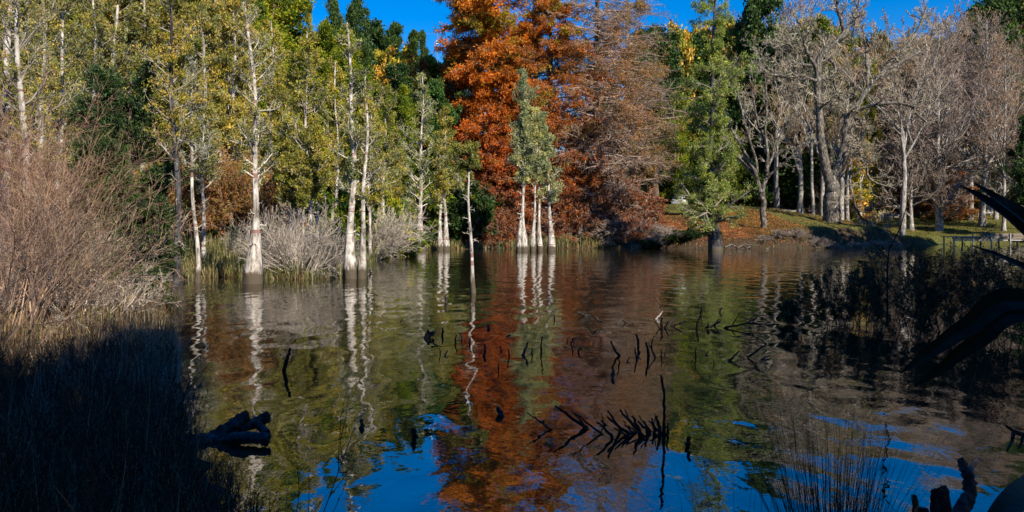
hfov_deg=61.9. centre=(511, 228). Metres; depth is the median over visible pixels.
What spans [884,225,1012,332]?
leafy shrub
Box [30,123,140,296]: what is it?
willow leaved tree
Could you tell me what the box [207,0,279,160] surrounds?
olive tree
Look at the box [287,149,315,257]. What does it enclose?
swamp tree
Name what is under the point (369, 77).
green tree
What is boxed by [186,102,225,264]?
swamp tree
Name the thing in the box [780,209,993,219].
path
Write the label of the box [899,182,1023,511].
flax plant
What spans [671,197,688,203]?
parked car
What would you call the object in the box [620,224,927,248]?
grass
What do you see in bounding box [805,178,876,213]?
bare bush
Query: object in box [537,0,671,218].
thinning conifer
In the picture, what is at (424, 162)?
swamp tree
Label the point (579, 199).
rusty bush
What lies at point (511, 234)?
rusty bush
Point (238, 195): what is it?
rusty bush
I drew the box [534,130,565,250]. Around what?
swamp tree
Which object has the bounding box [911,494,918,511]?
cut stump
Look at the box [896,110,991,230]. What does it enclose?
bare conifer
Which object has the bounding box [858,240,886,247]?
bare bush
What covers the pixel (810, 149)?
bare tree
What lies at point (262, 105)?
green tree
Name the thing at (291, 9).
green tree
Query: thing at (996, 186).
bare conifer
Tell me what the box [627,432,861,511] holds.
rush clump
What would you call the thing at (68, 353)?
dead weed
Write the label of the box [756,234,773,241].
bare bush
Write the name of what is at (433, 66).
green tree
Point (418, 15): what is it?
sky
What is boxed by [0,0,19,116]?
olive tree
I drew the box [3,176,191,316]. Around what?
bare shrub
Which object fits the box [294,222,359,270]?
bare bush
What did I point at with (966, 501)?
forked stump
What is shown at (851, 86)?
bare tree
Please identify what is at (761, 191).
bare tree
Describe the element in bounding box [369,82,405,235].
swamp tree
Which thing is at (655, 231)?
bare bush
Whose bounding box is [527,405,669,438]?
fallen branch
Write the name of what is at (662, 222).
rusty bush
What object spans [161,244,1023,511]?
water
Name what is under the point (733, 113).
evergreen tree
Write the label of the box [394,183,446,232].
leafy bush
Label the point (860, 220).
bare tree
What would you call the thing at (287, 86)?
swamp tree
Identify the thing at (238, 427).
forked log
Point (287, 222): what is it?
rusty bush
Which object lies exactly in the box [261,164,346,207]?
leafy bush
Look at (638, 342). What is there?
stick
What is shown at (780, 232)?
bare bush
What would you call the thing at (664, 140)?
thinning conifer
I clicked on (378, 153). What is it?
olive tree
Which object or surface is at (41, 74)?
lichen tree
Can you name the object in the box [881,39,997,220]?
bare tree
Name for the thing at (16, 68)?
lichen tree
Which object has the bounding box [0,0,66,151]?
olive tree
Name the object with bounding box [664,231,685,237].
bare bush
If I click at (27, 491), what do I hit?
dead weed
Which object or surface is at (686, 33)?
autumn tree
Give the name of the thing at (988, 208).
bare tree
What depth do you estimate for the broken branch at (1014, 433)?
7.57 m
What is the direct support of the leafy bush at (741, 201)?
on the ground at (840, 236)
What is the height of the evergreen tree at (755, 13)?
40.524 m
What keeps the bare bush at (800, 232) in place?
on the ground at (840, 236)
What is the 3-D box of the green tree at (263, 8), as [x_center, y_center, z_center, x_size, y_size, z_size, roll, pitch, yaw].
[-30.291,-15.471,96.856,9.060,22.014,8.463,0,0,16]
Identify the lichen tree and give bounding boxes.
[0,0,67,252]
[0,0,127,285]
[1,0,78,194]
[12,0,100,226]
[55,0,128,178]
[69,0,157,171]
[101,0,183,113]
[173,0,210,154]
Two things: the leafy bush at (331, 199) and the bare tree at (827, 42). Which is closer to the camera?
the leafy bush at (331, 199)
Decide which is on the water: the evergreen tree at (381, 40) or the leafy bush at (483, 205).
the leafy bush at (483, 205)
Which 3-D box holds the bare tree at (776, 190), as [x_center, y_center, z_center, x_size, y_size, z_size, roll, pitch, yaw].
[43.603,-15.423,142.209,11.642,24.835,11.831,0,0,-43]
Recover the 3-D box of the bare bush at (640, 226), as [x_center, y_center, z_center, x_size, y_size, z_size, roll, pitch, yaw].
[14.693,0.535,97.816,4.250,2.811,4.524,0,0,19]
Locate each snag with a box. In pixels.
[282,348,290,370]
[358,419,364,428]
[411,427,417,437]
[423,330,434,338]
[496,407,503,416]
[685,436,690,446]
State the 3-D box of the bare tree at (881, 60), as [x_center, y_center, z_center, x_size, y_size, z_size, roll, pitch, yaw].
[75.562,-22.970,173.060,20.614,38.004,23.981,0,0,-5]
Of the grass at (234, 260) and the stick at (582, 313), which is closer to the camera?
the stick at (582, 313)
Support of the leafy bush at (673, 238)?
on the ground at (840, 236)
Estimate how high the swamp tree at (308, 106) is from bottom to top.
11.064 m
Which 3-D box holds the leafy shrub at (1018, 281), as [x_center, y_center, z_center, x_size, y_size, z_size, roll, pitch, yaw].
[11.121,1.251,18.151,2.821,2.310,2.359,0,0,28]
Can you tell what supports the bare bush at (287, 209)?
on the ground at (840, 236)
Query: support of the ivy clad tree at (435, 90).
on the ground at (840, 236)
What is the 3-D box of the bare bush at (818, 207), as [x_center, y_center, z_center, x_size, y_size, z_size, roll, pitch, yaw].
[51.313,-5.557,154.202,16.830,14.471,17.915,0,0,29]
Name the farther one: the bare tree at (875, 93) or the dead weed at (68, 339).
the bare tree at (875, 93)
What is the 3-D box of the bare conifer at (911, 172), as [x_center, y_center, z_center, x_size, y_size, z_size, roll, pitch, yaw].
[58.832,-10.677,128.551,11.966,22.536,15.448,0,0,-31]
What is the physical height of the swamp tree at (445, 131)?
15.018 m
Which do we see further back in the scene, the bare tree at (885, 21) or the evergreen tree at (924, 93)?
the bare tree at (885, 21)
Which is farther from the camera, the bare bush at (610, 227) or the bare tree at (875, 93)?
the bare tree at (875, 93)
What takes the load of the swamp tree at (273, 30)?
on the ground at (840, 236)
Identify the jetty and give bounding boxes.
[941,233,1023,244]
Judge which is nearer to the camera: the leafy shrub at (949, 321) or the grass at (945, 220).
the leafy shrub at (949, 321)
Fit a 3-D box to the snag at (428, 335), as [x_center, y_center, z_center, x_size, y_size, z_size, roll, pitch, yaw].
[-1.675,2.187,17.166,0.142,0.331,0.414,0,0,34]
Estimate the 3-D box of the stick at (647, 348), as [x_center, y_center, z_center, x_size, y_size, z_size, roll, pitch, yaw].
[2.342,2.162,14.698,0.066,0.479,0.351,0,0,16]
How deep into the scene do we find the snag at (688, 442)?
8.54 m
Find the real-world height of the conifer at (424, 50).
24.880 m
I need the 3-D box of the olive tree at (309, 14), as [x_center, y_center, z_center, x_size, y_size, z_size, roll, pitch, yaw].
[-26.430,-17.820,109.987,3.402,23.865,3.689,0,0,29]
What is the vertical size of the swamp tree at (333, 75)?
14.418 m
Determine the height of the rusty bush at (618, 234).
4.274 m
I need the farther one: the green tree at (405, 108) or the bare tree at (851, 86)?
the bare tree at (851, 86)
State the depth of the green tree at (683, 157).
134.27 m
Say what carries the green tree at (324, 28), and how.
on the ground at (840, 236)
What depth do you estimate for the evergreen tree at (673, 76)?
142.58 m
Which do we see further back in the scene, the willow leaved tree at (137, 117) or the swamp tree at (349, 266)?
the swamp tree at (349, 266)
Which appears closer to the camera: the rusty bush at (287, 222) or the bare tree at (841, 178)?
the rusty bush at (287, 222)
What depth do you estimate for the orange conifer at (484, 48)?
102.57 m
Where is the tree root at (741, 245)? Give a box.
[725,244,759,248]
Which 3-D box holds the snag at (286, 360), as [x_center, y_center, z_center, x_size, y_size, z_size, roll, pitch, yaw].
[-3.477,2.115,13.115,0.088,0.617,0.416,0,0,-33]
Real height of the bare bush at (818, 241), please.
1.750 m
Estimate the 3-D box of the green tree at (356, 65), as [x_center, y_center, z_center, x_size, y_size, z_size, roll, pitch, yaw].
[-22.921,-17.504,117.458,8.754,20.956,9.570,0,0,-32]
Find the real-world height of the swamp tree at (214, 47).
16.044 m
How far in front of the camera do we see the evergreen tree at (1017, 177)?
118.31 m
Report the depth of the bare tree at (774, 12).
204.62 m
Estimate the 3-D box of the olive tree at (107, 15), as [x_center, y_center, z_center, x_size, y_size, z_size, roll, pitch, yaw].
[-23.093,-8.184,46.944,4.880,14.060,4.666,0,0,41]
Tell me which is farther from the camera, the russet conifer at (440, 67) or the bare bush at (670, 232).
the russet conifer at (440, 67)
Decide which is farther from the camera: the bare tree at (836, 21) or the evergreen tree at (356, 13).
the bare tree at (836, 21)
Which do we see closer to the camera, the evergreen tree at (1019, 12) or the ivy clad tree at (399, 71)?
the ivy clad tree at (399, 71)
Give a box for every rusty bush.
[124,142,228,240]
[146,171,225,240]
[187,144,288,239]
[267,203,306,243]
[442,215,516,248]
[450,170,509,191]
[479,221,517,244]
[492,186,535,233]
[492,213,536,241]
[495,182,532,204]
[496,179,574,223]
[496,188,544,237]
[521,172,591,220]
[525,180,588,234]
[528,202,611,240]
[536,202,601,242]
[547,168,616,211]
[566,171,671,228]
[571,180,639,213]
[584,211,654,243]
[604,211,666,240]
[619,183,671,225]
[874,170,939,213]
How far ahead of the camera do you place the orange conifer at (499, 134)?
106.95 m
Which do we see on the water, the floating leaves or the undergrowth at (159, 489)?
the floating leaves
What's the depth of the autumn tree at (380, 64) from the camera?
117.41 m
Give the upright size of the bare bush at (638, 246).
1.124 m
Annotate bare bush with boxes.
[203,202,342,268]
[222,196,368,278]
[267,179,323,246]
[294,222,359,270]
[356,202,444,259]
[381,219,410,256]
[530,207,579,237]
[560,213,605,244]
[571,211,621,244]
[573,214,640,244]
[591,202,659,237]
[631,243,645,248]
[634,221,647,233]
[642,222,663,237]
[645,232,669,243]
[650,225,681,235]
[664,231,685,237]
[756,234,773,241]
[767,177,838,214]
[767,185,814,212]
[769,228,795,237]
[785,228,811,237]
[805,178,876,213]
[808,236,837,247]
[829,242,846,247]
[844,241,863,247]
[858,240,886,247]
[869,238,905,247]
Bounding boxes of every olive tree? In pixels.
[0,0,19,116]
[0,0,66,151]
[11,0,56,151]
[32,3,70,164]
[45,0,101,159]
[53,0,147,171]
[56,0,110,126]
[86,0,143,166]
[97,0,179,174]
[106,1,138,68]
[123,0,169,118]
[149,5,201,164]
[150,0,220,156]
[162,0,233,171]
[180,0,270,182]
[193,0,262,128]
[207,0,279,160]
[246,23,276,154]
[298,5,317,85]
[372,149,393,196]
[387,149,418,215]
[814,52,841,191]
[844,157,880,221]
[852,57,890,223]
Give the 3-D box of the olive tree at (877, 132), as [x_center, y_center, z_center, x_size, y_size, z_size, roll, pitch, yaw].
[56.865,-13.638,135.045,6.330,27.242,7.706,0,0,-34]
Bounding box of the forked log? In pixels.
[184,410,271,443]
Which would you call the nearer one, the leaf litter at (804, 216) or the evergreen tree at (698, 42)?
the leaf litter at (804, 216)
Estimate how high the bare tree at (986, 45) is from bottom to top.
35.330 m
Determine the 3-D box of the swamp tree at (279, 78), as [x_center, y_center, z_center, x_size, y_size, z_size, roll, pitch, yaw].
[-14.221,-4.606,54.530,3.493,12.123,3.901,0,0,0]
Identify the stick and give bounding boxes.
[521,342,527,355]
[577,311,590,315]
[584,315,603,324]
[610,340,620,355]
[635,334,639,346]
[645,341,649,355]
[671,320,686,326]
[704,321,720,328]
[724,313,779,327]
[727,351,739,361]
[747,343,766,357]
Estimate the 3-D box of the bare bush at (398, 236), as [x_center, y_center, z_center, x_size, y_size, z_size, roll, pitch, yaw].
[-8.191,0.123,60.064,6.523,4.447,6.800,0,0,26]
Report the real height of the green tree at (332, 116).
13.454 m
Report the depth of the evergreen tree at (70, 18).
61.05 m
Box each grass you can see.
[0,251,333,360]
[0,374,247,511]
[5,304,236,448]
[32,225,387,279]
[426,231,619,249]
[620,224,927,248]
[661,204,924,241]
[816,211,1019,241]
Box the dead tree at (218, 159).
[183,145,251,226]
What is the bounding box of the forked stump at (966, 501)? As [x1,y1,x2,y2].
[952,457,979,511]
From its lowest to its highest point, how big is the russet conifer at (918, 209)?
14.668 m
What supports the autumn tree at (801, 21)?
on the ground at (840, 236)
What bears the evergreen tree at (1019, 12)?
on the ground at (840, 236)
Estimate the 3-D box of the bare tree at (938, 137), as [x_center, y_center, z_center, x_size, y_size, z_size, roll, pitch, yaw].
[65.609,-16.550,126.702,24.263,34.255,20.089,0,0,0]
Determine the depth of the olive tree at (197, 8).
47.47 m
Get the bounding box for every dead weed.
[0,331,114,400]
[0,391,172,501]
[0,405,161,511]
[29,316,153,372]
[49,353,200,439]
[106,333,183,374]
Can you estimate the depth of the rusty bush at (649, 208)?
100.46 m
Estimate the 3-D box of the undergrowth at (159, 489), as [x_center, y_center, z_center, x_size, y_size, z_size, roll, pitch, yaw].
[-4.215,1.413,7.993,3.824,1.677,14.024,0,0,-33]
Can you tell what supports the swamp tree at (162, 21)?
in the water
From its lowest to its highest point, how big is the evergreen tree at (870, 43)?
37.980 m
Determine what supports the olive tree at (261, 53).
on the ground at (840, 236)
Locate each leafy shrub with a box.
[776,289,872,327]
[790,259,896,329]
[832,242,980,333]
[833,250,935,321]
[878,292,974,342]
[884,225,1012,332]
[935,281,1023,344]
[956,247,1023,339]
[965,237,1023,332]
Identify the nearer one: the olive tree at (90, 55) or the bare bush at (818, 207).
the olive tree at (90, 55)
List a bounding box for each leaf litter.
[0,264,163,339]
[586,209,814,246]
[719,207,927,231]
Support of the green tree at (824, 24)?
on the ground at (840, 236)
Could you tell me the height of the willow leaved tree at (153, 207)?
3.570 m
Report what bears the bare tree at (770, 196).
on the ground at (840, 236)
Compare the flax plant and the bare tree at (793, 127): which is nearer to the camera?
the flax plant
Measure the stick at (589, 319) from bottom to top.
0.462 m
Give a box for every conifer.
[354,39,375,69]
[384,20,406,76]
[408,29,421,70]
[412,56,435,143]
[416,29,429,72]
[422,53,480,170]
[432,0,562,210]
[435,62,456,139]
[480,19,569,190]
[481,0,623,221]
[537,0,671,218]
[576,0,699,182]
[634,47,684,204]
[666,0,760,250]
[857,82,958,230]
[874,129,929,210]
[886,141,939,215]
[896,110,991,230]
[917,160,987,221]
[959,105,1018,219]
[988,98,1022,197]
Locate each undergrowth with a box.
[0,310,361,511]
[0,323,173,374]
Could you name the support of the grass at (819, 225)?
on the ground at (840, 236)
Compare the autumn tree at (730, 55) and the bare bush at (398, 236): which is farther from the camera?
the autumn tree at (730, 55)
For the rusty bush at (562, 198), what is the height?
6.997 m
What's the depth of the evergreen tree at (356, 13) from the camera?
125.55 m
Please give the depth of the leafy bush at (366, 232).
60.22 m
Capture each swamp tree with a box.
[131,0,219,305]
[168,54,212,282]
[180,0,260,123]
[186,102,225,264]
[217,102,259,176]
[224,0,284,283]
[256,15,292,183]
[259,64,292,163]
[270,52,322,243]
[275,137,300,256]
[283,29,339,248]
[286,83,320,232]
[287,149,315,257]
[299,124,335,254]
[310,55,362,208]
[327,22,371,278]
[339,100,401,258]
[345,67,389,278]
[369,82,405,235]
[396,73,450,249]
[430,106,458,249]
[430,135,451,249]
[446,139,483,292]
[450,157,465,195]
[506,67,539,250]
[506,115,539,250]
[520,106,547,250]
[525,111,550,250]
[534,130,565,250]
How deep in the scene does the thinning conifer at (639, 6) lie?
110.04 m
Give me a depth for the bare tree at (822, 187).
129.94 m
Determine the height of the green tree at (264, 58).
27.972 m
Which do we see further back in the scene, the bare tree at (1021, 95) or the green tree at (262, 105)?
the bare tree at (1021, 95)
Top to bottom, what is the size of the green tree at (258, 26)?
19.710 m
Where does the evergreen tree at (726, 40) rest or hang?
on the ground at (840, 236)
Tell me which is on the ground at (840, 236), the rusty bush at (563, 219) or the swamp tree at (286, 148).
the rusty bush at (563, 219)
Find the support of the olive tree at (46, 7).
on the ground at (840, 236)
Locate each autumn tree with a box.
[371,44,396,110]
[388,41,430,131]
[665,15,699,186]
[681,23,701,96]
[700,24,726,55]
[722,22,753,94]
[782,17,808,28]
[844,137,886,221]
[912,32,956,76]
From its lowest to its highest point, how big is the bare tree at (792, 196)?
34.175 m
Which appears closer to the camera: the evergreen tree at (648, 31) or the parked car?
the parked car
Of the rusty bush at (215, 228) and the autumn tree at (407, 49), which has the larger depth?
the autumn tree at (407, 49)
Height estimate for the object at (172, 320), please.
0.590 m
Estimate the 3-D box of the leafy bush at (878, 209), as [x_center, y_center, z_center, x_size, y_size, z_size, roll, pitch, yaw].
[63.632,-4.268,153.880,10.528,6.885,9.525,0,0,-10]
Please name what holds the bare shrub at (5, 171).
on the ground at (840, 236)
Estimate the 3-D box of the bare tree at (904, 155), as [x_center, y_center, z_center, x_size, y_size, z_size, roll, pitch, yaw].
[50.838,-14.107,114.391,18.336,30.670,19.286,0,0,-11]
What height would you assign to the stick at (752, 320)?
0.532 m
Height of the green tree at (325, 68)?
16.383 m
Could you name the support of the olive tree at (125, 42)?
on the ground at (840, 236)
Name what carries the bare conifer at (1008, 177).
on the ground at (840, 236)
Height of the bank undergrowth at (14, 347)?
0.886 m
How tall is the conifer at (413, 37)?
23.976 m
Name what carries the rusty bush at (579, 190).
on the ground at (840, 236)
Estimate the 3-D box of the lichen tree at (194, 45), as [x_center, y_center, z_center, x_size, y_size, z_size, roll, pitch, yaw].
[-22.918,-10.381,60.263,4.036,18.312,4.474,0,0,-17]
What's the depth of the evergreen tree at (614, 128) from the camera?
131.58 m
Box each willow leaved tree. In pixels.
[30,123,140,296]
[57,48,188,292]
[121,186,191,306]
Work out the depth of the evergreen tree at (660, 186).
135.11 m
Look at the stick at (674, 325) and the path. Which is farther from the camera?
the path
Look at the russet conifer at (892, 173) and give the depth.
156.11 m
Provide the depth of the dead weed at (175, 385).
8.72 m
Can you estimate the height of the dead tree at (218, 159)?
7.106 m
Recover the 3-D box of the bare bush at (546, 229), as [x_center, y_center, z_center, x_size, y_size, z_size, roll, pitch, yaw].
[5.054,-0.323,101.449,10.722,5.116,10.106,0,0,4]
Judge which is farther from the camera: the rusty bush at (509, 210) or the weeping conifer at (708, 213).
the rusty bush at (509, 210)
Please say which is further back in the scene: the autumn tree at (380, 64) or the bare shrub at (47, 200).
the autumn tree at (380, 64)
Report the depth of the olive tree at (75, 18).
52.70 m
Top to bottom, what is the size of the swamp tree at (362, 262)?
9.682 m
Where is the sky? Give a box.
[294,0,984,151]
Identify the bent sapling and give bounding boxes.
[819,206,906,323]
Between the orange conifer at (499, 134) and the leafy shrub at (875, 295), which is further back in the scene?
the orange conifer at (499, 134)
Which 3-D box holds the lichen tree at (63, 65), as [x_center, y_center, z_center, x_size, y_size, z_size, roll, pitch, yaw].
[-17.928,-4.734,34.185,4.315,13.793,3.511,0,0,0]
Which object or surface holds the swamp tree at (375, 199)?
on the ground at (840, 236)
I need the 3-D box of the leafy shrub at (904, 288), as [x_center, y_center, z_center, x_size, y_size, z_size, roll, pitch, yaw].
[8.431,1.347,18.515,2.974,2.122,2.520,0,0,-34]
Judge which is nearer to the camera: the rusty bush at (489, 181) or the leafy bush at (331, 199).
the leafy bush at (331, 199)
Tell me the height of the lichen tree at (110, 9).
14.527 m
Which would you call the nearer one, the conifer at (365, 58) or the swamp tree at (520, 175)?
the swamp tree at (520, 175)
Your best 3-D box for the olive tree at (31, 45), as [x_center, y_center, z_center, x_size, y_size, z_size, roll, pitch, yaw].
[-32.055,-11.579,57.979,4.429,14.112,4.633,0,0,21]
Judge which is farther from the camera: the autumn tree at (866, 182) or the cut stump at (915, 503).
the autumn tree at (866, 182)
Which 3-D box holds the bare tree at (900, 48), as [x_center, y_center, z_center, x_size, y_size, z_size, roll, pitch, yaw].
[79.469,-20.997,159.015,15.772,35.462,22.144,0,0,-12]
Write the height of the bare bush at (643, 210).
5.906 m
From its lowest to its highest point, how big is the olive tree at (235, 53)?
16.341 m
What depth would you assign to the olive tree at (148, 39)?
46.35 m
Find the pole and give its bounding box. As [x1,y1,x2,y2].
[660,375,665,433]
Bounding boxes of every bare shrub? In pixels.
[0,51,154,297]
[0,98,199,330]
[0,104,176,294]
[0,142,209,324]
[0,169,175,354]
[0,235,141,314]
[0,242,180,330]
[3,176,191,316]
[5,168,181,283]
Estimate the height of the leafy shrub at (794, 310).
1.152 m
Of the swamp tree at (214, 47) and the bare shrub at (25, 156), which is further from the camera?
the swamp tree at (214, 47)
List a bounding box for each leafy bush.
[206,208,282,243]
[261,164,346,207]
[275,176,409,255]
[328,203,382,250]
[360,179,431,256]
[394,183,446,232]
[399,172,434,201]
[405,198,437,240]
[412,184,435,225]
[418,185,474,241]
[442,174,506,245]
[636,238,662,248]
[662,234,678,241]
[671,227,702,240]
[697,176,758,206]
[856,196,895,214]
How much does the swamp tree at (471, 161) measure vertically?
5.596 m
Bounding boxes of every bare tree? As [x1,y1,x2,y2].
[699,28,842,81]
[708,52,821,227]
[726,58,811,208]
[732,0,792,28]
[740,0,874,214]
[747,69,809,213]
[750,0,958,237]
[762,0,820,25]
[784,8,867,84]
[790,86,855,215]
[797,4,911,120]
[803,41,906,216]
[807,99,866,219]
[808,6,963,235]
[820,4,868,54]
[821,57,878,150]
[823,15,964,216]
[824,124,870,220]
[849,36,921,132]
[851,115,882,223]
[865,79,942,216]
[871,8,1018,230]
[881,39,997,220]
[888,29,962,87]
[889,0,983,219]
[889,7,1023,225]
[905,3,1023,214]
[963,34,1023,230]
[1007,58,1023,124]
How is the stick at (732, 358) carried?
on the water
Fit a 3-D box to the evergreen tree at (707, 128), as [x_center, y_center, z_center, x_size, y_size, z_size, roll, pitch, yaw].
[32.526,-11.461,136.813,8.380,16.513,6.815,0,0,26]
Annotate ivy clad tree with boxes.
[374,61,418,160]
[416,76,462,195]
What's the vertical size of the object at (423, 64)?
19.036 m
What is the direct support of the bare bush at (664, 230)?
on the ground at (840, 236)
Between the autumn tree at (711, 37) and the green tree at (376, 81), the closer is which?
the green tree at (376, 81)
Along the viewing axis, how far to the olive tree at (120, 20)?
48.91 m
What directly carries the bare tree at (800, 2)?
on the ground at (840, 236)
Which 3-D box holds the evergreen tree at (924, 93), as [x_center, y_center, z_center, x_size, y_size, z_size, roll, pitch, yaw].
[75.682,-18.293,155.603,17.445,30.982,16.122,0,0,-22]
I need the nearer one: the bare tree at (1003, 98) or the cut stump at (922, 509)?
the cut stump at (922, 509)
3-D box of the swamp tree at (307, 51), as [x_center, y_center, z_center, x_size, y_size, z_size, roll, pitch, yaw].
[-10.475,-4.144,44.878,3.023,12.614,2.410,0,0,-24]
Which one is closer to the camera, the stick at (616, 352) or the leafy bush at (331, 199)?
the stick at (616, 352)
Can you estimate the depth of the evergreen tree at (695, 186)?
146.40 m
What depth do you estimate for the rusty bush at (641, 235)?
96.74 m
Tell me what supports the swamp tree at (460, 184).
on the ground at (840, 236)
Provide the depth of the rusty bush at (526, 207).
99.60 m
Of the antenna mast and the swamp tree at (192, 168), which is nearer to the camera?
the swamp tree at (192, 168)
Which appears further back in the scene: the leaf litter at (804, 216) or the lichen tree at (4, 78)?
the leaf litter at (804, 216)
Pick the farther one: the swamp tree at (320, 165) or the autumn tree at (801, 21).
the autumn tree at (801, 21)
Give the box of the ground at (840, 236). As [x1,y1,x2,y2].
[0,148,1023,511]
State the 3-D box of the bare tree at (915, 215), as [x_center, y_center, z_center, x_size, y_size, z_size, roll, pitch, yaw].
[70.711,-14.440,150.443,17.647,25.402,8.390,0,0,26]
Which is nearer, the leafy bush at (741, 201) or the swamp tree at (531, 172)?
the swamp tree at (531, 172)
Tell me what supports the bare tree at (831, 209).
on the ground at (840, 236)
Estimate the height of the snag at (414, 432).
0.335 m
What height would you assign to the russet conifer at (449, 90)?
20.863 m
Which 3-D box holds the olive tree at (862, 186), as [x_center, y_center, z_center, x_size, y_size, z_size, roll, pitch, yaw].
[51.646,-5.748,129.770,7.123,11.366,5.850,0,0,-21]
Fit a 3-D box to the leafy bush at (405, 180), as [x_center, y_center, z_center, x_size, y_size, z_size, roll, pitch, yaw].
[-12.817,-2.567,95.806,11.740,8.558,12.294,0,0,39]
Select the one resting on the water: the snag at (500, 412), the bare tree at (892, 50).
the snag at (500, 412)
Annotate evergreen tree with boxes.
[30,0,73,162]
[322,0,342,56]
[338,0,379,62]
[360,17,394,98]
[440,53,469,96]
[600,84,641,179]
[618,22,699,189]
[629,28,702,199]
[639,156,675,198]
[674,29,730,147]
[684,162,704,204]
[694,107,740,204]
[698,67,763,190]
[714,18,744,53]
[725,0,798,205]
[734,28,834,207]
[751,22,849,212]
[850,29,901,160]
[888,44,962,203]
[944,0,1023,209]
[975,0,1023,159]
[1000,114,1023,206]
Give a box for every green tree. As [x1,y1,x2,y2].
[247,3,271,64]
[247,18,294,115]
[251,0,316,112]
[251,1,271,61]
[253,0,321,76]
[257,90,280,159]
[287,30,314,86]
[308,18,353,89]
[309,60,340,126]
[315,94,369,183]
[325,28,363,118]
[327,64,382,171]
[363,79,383,154]
[371,83,431,191]
[415,54,456,97]
[644,90,702,203]
[703,125,747,204]
[809,11,877,143]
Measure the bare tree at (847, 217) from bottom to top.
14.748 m
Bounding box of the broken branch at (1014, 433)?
[1005,425,1023,451]
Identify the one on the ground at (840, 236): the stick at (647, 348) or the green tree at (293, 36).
the green tree at (293, 36)
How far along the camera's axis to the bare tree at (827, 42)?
163.76 m
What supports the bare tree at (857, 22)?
on the ground at (840, 236)
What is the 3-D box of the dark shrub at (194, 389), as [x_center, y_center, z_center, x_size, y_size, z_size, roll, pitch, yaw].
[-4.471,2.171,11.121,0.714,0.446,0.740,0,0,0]
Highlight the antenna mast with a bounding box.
[426,33,438,62]
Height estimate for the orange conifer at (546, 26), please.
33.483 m
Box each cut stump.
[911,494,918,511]
[917,505,928,511]
[930,484,951,511]
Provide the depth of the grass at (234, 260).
39.88 m
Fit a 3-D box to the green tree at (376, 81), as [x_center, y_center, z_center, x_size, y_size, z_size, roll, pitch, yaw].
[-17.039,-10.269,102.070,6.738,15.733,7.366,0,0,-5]
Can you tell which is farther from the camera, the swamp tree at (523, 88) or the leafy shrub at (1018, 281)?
the swamp tree at (523, 88)
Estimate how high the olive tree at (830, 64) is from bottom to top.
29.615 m
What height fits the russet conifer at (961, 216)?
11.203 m
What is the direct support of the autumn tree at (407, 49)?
on the ground at (840, 236)
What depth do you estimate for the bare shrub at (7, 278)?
13.29 m
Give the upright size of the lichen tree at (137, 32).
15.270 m
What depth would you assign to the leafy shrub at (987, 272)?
17.36 m
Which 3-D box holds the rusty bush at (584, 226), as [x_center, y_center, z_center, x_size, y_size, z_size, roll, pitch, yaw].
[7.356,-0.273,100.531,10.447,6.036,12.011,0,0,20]
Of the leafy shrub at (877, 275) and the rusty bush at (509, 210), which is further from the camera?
the rusty bush at (509, 210)
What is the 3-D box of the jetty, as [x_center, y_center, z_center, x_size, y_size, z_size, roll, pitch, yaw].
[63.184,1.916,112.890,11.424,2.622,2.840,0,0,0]
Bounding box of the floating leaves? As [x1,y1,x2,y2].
[209,257,959,445]
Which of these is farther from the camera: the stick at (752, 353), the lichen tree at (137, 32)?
the lichen tree at (137, 32)
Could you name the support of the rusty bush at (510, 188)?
on the ground at (840, 236)
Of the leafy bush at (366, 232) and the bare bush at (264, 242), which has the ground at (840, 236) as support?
the bare bush at (264, 242)
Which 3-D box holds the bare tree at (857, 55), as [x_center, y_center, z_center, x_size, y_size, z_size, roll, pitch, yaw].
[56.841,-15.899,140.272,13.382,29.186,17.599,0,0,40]
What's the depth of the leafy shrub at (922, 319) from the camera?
17.15 m
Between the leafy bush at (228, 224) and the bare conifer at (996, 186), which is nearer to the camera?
the leafy bush at (228, 224)
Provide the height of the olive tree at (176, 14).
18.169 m
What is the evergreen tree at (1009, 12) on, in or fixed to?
on the ground at (840, 236)
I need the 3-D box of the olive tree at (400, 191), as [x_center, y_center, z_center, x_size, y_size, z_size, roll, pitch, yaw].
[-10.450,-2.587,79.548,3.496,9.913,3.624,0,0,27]
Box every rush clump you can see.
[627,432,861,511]
[717,399,949,511]
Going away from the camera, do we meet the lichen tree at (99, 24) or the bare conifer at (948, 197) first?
the lichen tree at (99, 24)
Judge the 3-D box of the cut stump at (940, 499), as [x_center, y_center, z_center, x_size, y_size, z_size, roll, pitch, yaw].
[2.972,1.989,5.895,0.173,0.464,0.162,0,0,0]
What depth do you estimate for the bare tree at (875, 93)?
148.01 m
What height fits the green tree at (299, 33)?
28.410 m
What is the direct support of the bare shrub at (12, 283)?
on the ground at (840, 236)
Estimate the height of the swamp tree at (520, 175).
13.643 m
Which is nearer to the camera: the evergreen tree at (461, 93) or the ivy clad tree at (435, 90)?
the ivy clad tree at (435, 90)
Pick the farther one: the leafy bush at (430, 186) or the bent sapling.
the leafy bush at (430, 186)

